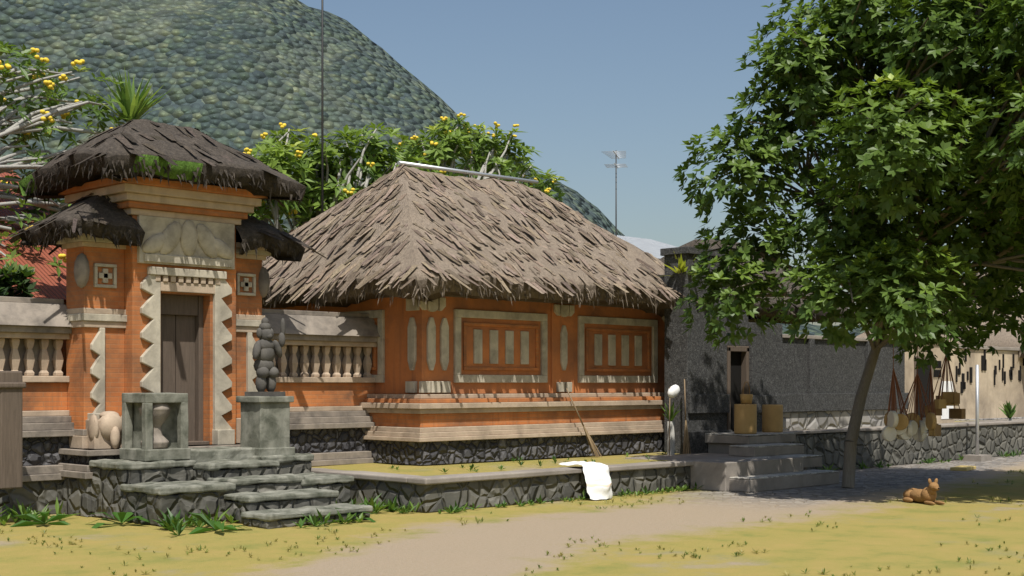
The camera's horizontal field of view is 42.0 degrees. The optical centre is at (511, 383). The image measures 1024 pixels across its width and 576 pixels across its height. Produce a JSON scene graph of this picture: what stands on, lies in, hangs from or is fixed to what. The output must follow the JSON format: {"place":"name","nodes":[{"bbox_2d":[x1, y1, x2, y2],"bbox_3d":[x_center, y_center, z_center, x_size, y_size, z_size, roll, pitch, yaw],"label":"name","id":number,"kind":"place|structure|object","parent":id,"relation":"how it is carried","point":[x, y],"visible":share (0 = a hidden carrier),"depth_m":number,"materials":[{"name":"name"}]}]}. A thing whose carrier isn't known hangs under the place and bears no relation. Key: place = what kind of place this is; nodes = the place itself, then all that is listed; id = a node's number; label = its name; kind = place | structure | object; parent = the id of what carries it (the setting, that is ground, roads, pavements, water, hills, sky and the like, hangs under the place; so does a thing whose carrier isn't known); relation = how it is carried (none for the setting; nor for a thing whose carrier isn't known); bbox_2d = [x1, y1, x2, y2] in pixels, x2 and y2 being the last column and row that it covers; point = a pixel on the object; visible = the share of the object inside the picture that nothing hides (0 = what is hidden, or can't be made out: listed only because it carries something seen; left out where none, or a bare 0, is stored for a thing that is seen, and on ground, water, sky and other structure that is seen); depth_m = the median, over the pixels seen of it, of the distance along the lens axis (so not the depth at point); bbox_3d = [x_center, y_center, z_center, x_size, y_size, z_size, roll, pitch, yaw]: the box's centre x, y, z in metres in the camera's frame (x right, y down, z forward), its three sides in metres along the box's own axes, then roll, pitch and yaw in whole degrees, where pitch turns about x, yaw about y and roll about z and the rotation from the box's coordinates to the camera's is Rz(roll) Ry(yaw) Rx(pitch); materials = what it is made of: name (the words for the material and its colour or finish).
{"place":"outdoors","nodes":[
{"label":"outdoors","id":0,"kind":"place"},
{"bbox_2d":[0,371,25,489],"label":"wood post","id":1,"kind":"object","parent":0,"point":[12,384],"visible":1,"depth_m":15.22,"materials":[{"name":"brown wood"}]},
{"bbox_2d":[0,0,864,335],"bbox_3d":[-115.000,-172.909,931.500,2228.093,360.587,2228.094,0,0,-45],"label":"hill","id":2,"kind":"structure","parent":0,"point":[240,74],"depth_m":650.41,"materials":[{"name":"green plant"}]},
{"bbox_2d":[0,454,1023,575],"bbox_3d":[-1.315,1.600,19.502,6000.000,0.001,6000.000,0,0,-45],"label":"ground","id":3,"kind":"structure","parent":0,"point":[872,532],"depth_m":13.72,"materials":[{"name":"plant"}]},
{"bbox_2d":[0,260,41,297],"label":"bush","id":4,"kind":"object","parent":3,"relation":"on","point":[14,274],"visible":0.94,"depth_m":17.29,"materials":[{"name":"green plant"}]},
{"bbox_2d":[0,170,65,375],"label":"tiled roof","id":5,"kind":"structure","parent":3,"relation":"on","point":[50,283],"depth_m":18.96,"materials":[{"name":"tile"}]},
{"bbox_2d":[0,296,74,516],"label":"wall","id":6,"kind":"structure","parent":3,"relation":"on","point":[35,333],"depth_m":16.40,"materials":[{"name":"stone"}]},
{"bbox_2d":[0,41,135,276],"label":"tree","id":7,"kind":"object","parent":3,"relation":"on","point":[41,118],"visible":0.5,"depth_m":20.03,"materials":[{"name":"green plant"}]},
{"bbox_2d":[56,176,270,516],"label":"gate","id":8,"kind":"structure","parent":3,"relation":"on","point":[173,304],"depth_m":16.95,"materials":[{"name":"brick"}]},
{"bbox_2d":[0,193,144,257],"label":"wing roof","id":9,"kind":"structure","parent":8,"relation":"on","point":[96,216],"depth_m":16.41,"materials":[{"name":"brown wicker"}]},
{"bbox_2d":[86,411,121,449],"bbox_3d":[-4.982,0.566,16.480,0.502,0.468,0.493,0,0,-45],"label":"stone statue","id":10,"kind":"object","parent":8,"relation":"on","point":[104,431],"visible":0.75,"depth_m":16.31,"materials":[{"name":"beige stone"}]},
{"bbox_2d":[16,119,305,209],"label":"gate roof","id":11,"kind":"structure","parent":8,"relation":"on","point":[144,148],"depth_m":16.89,"materials":[{"name":"brown wicker"}]},
{"bbox_2d":[83,67,170,121],"bbox_3d":[-6.045,-3.304,21.065,1.423,3.407,1.320,0,0,-45],"label":"yucca","id":12,"kind":"object","parent":11,"relation":"on","point":[132,104],"visible":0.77,"depth_m":20.96,"materials":[{"name":"green plant"}]},
{"bbox_2d":[236,418,240,443],"bbox_3d":[-3.420,0.579,18.030,0.448,0.442,0.476,0,0,25],"label":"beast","id":13,"kind":"object","parent":8,"relation":"on","point":[238,427],"visible":0.01,"depth_m":17.91,"materials":[{"name":"beige stone"}]},
{"bbox_2d":[235,215,325,265],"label":"wing roof","id":14,"kind":"structure","parent":8,"relation":"attached to","point":[253,233],"depth_m":18.05,"materials":[{"name":"brown wicker"}]},
{"bbox_2d":[89,446,372,528],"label":"gate steps","id":15,"kind":"structure","parent":3,"relation":"on","point":[247,486],"depth_m":15.68,"materials":[{"name":"stone"}]},
{"bbox_2d":[119,393,190,461],"bbox_3d":[-4.349,0.515,16.243,0.630,0.819,0.628,0,0,-45],"label":"pedestal urn","id":16,"kind":"object","parent":15,"relation":"on","point":[155,426],"visible":1,"depth_m":16.13,"materials":[{"name":"stone"}]},
{"bbox_2d":[235,396,294,455],"bbox_3d":[-3.218,0.620,17.375,0.571,0.928,0.568,0,0,-45],"label":"statue pedestal","id":17,"kind":"object","parent":15,"relation":"on","point":[265,425],"visible":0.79,"depth_m":17.20,"materials":[{"name":"stone"}]},
{"bbox_2d":[245,317,285,395],"bbox_3d":[-3.209,-0.355,17.384,0.340,1.030,0.484,0,0,37],"label":"guardian statue","id":18,"kind":"object","parent":17,"relation":"on","point":[266,348],"visible":1,"depth_m":17.30,"materials":[{"name":"grey stone"}]},
{"bbox_2d":[262,309,379,466],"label":"wall","id":19,"kind":"structure","parent":3,"relation":"on","point":[323,365],"depth_m":19.54,"materials":[{"name":"stone"}]},
{"bbox_2d":[321,0,323,212],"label":"tall pole","id":20,"kind":"object","parent":3,"relation":"on","point":[322,146],"visible":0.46,"depth_m":24.40,"materials":[{"name":"metal"}]},
{"bbox_2d":[243,122,441,232],"bbox_3d":[-3.438,-1.861,26.642,6.708,6.939,3.430,0,0,-45],"label":"frangipani","id":21,"kind":"object","parent":3,"relation":"on","point":[345,175],"visible":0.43,"depth_m":25.55,"materials":[{"name":"green plant"}]},
{"bbox_2d":[388,113,567,201],"bbox_3d":[-0.757,-2.326,31.473,5.684,7.870,2.660,0,0,-45],"label":"frangipani","id":22,"kind":"object","parent":3,"relation":"on","point":[477,149],"visible":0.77,"depth_m":31.23,"materials":[{"name":"green plant"}]},
{"bbox_2d":[0,449,1023,575],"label":"weeds","id":23,"kind":"object","parent":3,"relation":"on","point":[199,521],"visible":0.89,"depth_m":15.11,"materials":[{"name":"green plant"}]},
{"bbox_2d":[311,452,746,512],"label":"terrace","id":24,"kind":"structure","parent":3,"relation":"on","point":[433,488],"depth_m":17.93,"materials":[{"name":"stone"}]},
{"bbox_2d":[262,294,663,465],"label":"building","id":25,"kind":"structure","parent":24,"relation":"on","point":[460,379],"depth_m":20.65,"materials":[{"name":"brick"}]},
{"bbox_2d":[262,161,691,316],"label":"roof","id":26,"kind":"structure","parent":25,"relation":"on","point":[404,230],"depth_m":21.06,"materials":[{"name":"plant"}]},
{"bbox_2d":[604,150,626,235],"bbox_3d":[2.383,-3.350,30.245,0.554,3.900,1.081,0,0,14],"label":"antenna","id":27,"kind":"object","parent":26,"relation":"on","point":[616,152],"visible":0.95,"depth_m":30.24,"materials":[{"name":"metal"}]},
{"bbox_2d":[566,388,601,456],"bbox_3d":[1.162,0.619,21.324,0.602,1.106,0.120,0,0,-19],"label":"broom","id":28,"kind":"object","parent":24,"relation":"on","point":[591,442],"visible":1,"depth_m":21.35,"materials":[{"name":"brown wood"}]},
{"bbox_2d":[560,461,612,499],"bbox_3d":[1.031,1.341,18.653,0.568,0.509,0.849,0,0,-45],"label":"cloth","id":29,"kind":"object","parent":24,"relation":"on","point":[598,480],"visible":1,"depth_m":18.37,"materials":[{"name":"white fabric"}]},
{"bbox_2d":[667,384,679,454],"bbox_3d":[2.659,0.589,21.920,0.302,1.163,0.133,0,0,-45],"label":"bag on stick","id":30,"kind":"object","parent":24,"relation":"on","point":[673,391],"visible":1,"depth_m":21.84,"materials":[{"name":"white wood"}]},
{"bbox_2d":[683,379,690,453],"bbox_3d":[2.929,0.545,22.326,0.120,1.252,0.180,0,0,14],"label":"broom","id":31,"kind":"object","parent":24,"relation":"on","point":[686,447],"visible":1,"depth_m":22.34,"materials":[{"name":"brown wood"}]},
{"bbox_2d":[660,246,908,453],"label":"grey wall","id":32,"kind":"structure","parent":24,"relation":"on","point":[812,382],"depth_m":23.82,"materials":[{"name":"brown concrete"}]},
{"bbox_2d":[657,250,697,276],"bbox_3d":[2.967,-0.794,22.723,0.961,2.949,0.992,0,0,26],"label":"fern on pillar","id":33,"kind":"object","parent":32,"relation":"attached to","point":[681,265],"visible":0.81,"depth_m":22.54,"materials":[{"name":"green plant"}]},
{"bbox_2d":[659,239,854,325],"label":"dark roof","id":34,"kind":"structure","parent":32,"relation":"on","point":[762,312],"depth_m":29.58,"materials":[{"name":"grey"}]},
{"bbox_2d":[617,235,675,258],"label":"tin roof","id":35,"kind":"structure","parent":3,"relation":"on","point":[652,247],"depth_m":36.31,"materials":[{"name":"grey metal"}]},
{"bbox_2d":[661,401,681,454],"bbox_3d":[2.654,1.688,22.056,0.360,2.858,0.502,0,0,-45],"label":"plant by wall","id":36,"kind":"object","parent":3,"relation":"on","point":[672,436],"visible":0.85,"depth_m":21.98,"materials":[{"name":"green plant"}]},
{"bbox_2d":[625,432,838,491],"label":"concrete steps","id":37,"kind":"structure","parent":3,"relation":"on","point":[775,461],"depth_m":20.93,"materials":[{"name":"concrete"}]},
{"bbox_2d":[734,381,782,433],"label":"baskets","id":38,"kind":"object","parent":37,"relation":"on","point":[745,416],"visible":0.99,"depth_m":22.52,"materials":[{"name":"brown wicker"}]},
{"bbox_2d":[672,0,1023,487],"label":"tree","id":39,"kind":"object","parent":3,"relation":"on","point":[936,122],"visible":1,"depth_m":18.17,"materials":[{"name":"green plant"}]},
{"bbox_2d":[881,327,912,441],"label":"gourds","id":40,"kind":"object","parent":39,"relation":"hanging from","point":[896,423],"visible":0.98,"depth_m":19.94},
{"bbox_2d":[896,346,936,441],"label":"gourds","id":41,"kind":"object","parent":39,"relation":"hanging from","point":[921,426],"visible":0.74,"depth_m":20.29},
{"bbox_2d":[922,365,940,435],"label":"hanging bags","id":42,"kind":"object","parent":39,"relation":"hanging from","point":[936,431],"visible":0.58,"depth_m":20.94,"materials":[{"name":"brown wicker"}]},
{"bbox_2d":[925,335,965,418],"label":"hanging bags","id":43,"kind":"object","parent":39,"relation":"hanging from","point":[944,400],"visible":0.73,"depth_m":21.45,"materials":[{"name":"brown wicker"}]},
{"bbox_2d":[783,418,1023,470],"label":"stone retaining wall","id":44,"kind":"structure","parent":3,"relation":"on","point":[953,440],"depth_m":26.73,"materials":[{"name":"stone"}]},
{"bbox_2d":[905,340,957,423],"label":"goods","id":45,"kind":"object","parent":44,"relation":"on","point":[910,370],"depth_m":29.06,"materials":[{"name":"brown paint"}]},
{"bbox_2d":[955,345,1023,420],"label":"wall","id":46,"kind":"structure","parent":44,"relation":"on","point":[1001,378],"depth_m":33.17,"materials":[{"name":"paint"}]},
{"bbox_2d":[856,273,1023,357],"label":"thatch","id":47,"kind":"object","parent":46,"relation":"on","point":[1003,338],"visible":0.02,"depth_m":34.94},
{"bbox_2d":[998,400,1016,420],"bbox_3d":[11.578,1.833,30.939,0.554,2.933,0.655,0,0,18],"label":"wall plant","id":48,"kind":"object","parent":44,"relation":"on","point":[1007,411],"depth_m":30.89,"materials":[{"name":"green plant"}]},
{"bbox_2d":[902,478,944,504],"bbox_3d":[5.502,1.424,17.935,0.344,0.351,0.893,0,0,-15],"label":"dog","id":49,"kind":"object","parent":3,"relation":"on","point":[927,495],"visible":1,"depth_m":17.71},
{"bbox_2d":[950,465,975,470],"bbox_3d":[8.408,1.570,24.841,0.300,0.060,0.700,0,0,33],"label":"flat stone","id":50,"kind":"object","parent":3,"relation":"on","point":[961,468],"visible":1,"depth_m":24.59,"materials":[{"name":"beige stone"}]},
{"bbox_2d":[963,365,991,460],"bbox_3d":[9.716,0.600,27.846,0.500,2.000,0.400,0,0,-45],"label":"metal pole","id":51,"kind":"object","parent":3,"relation":"on","point":[976,456],"visible":1,"depth_m":27.82,"materials":[{"name":"metal"}]},
{"bbox_2d":[299,0,1018,325],"label":"sky","id":52,"kind":"structure","parent":0,"point":[581,80],"materials":[{"name":"blue"}]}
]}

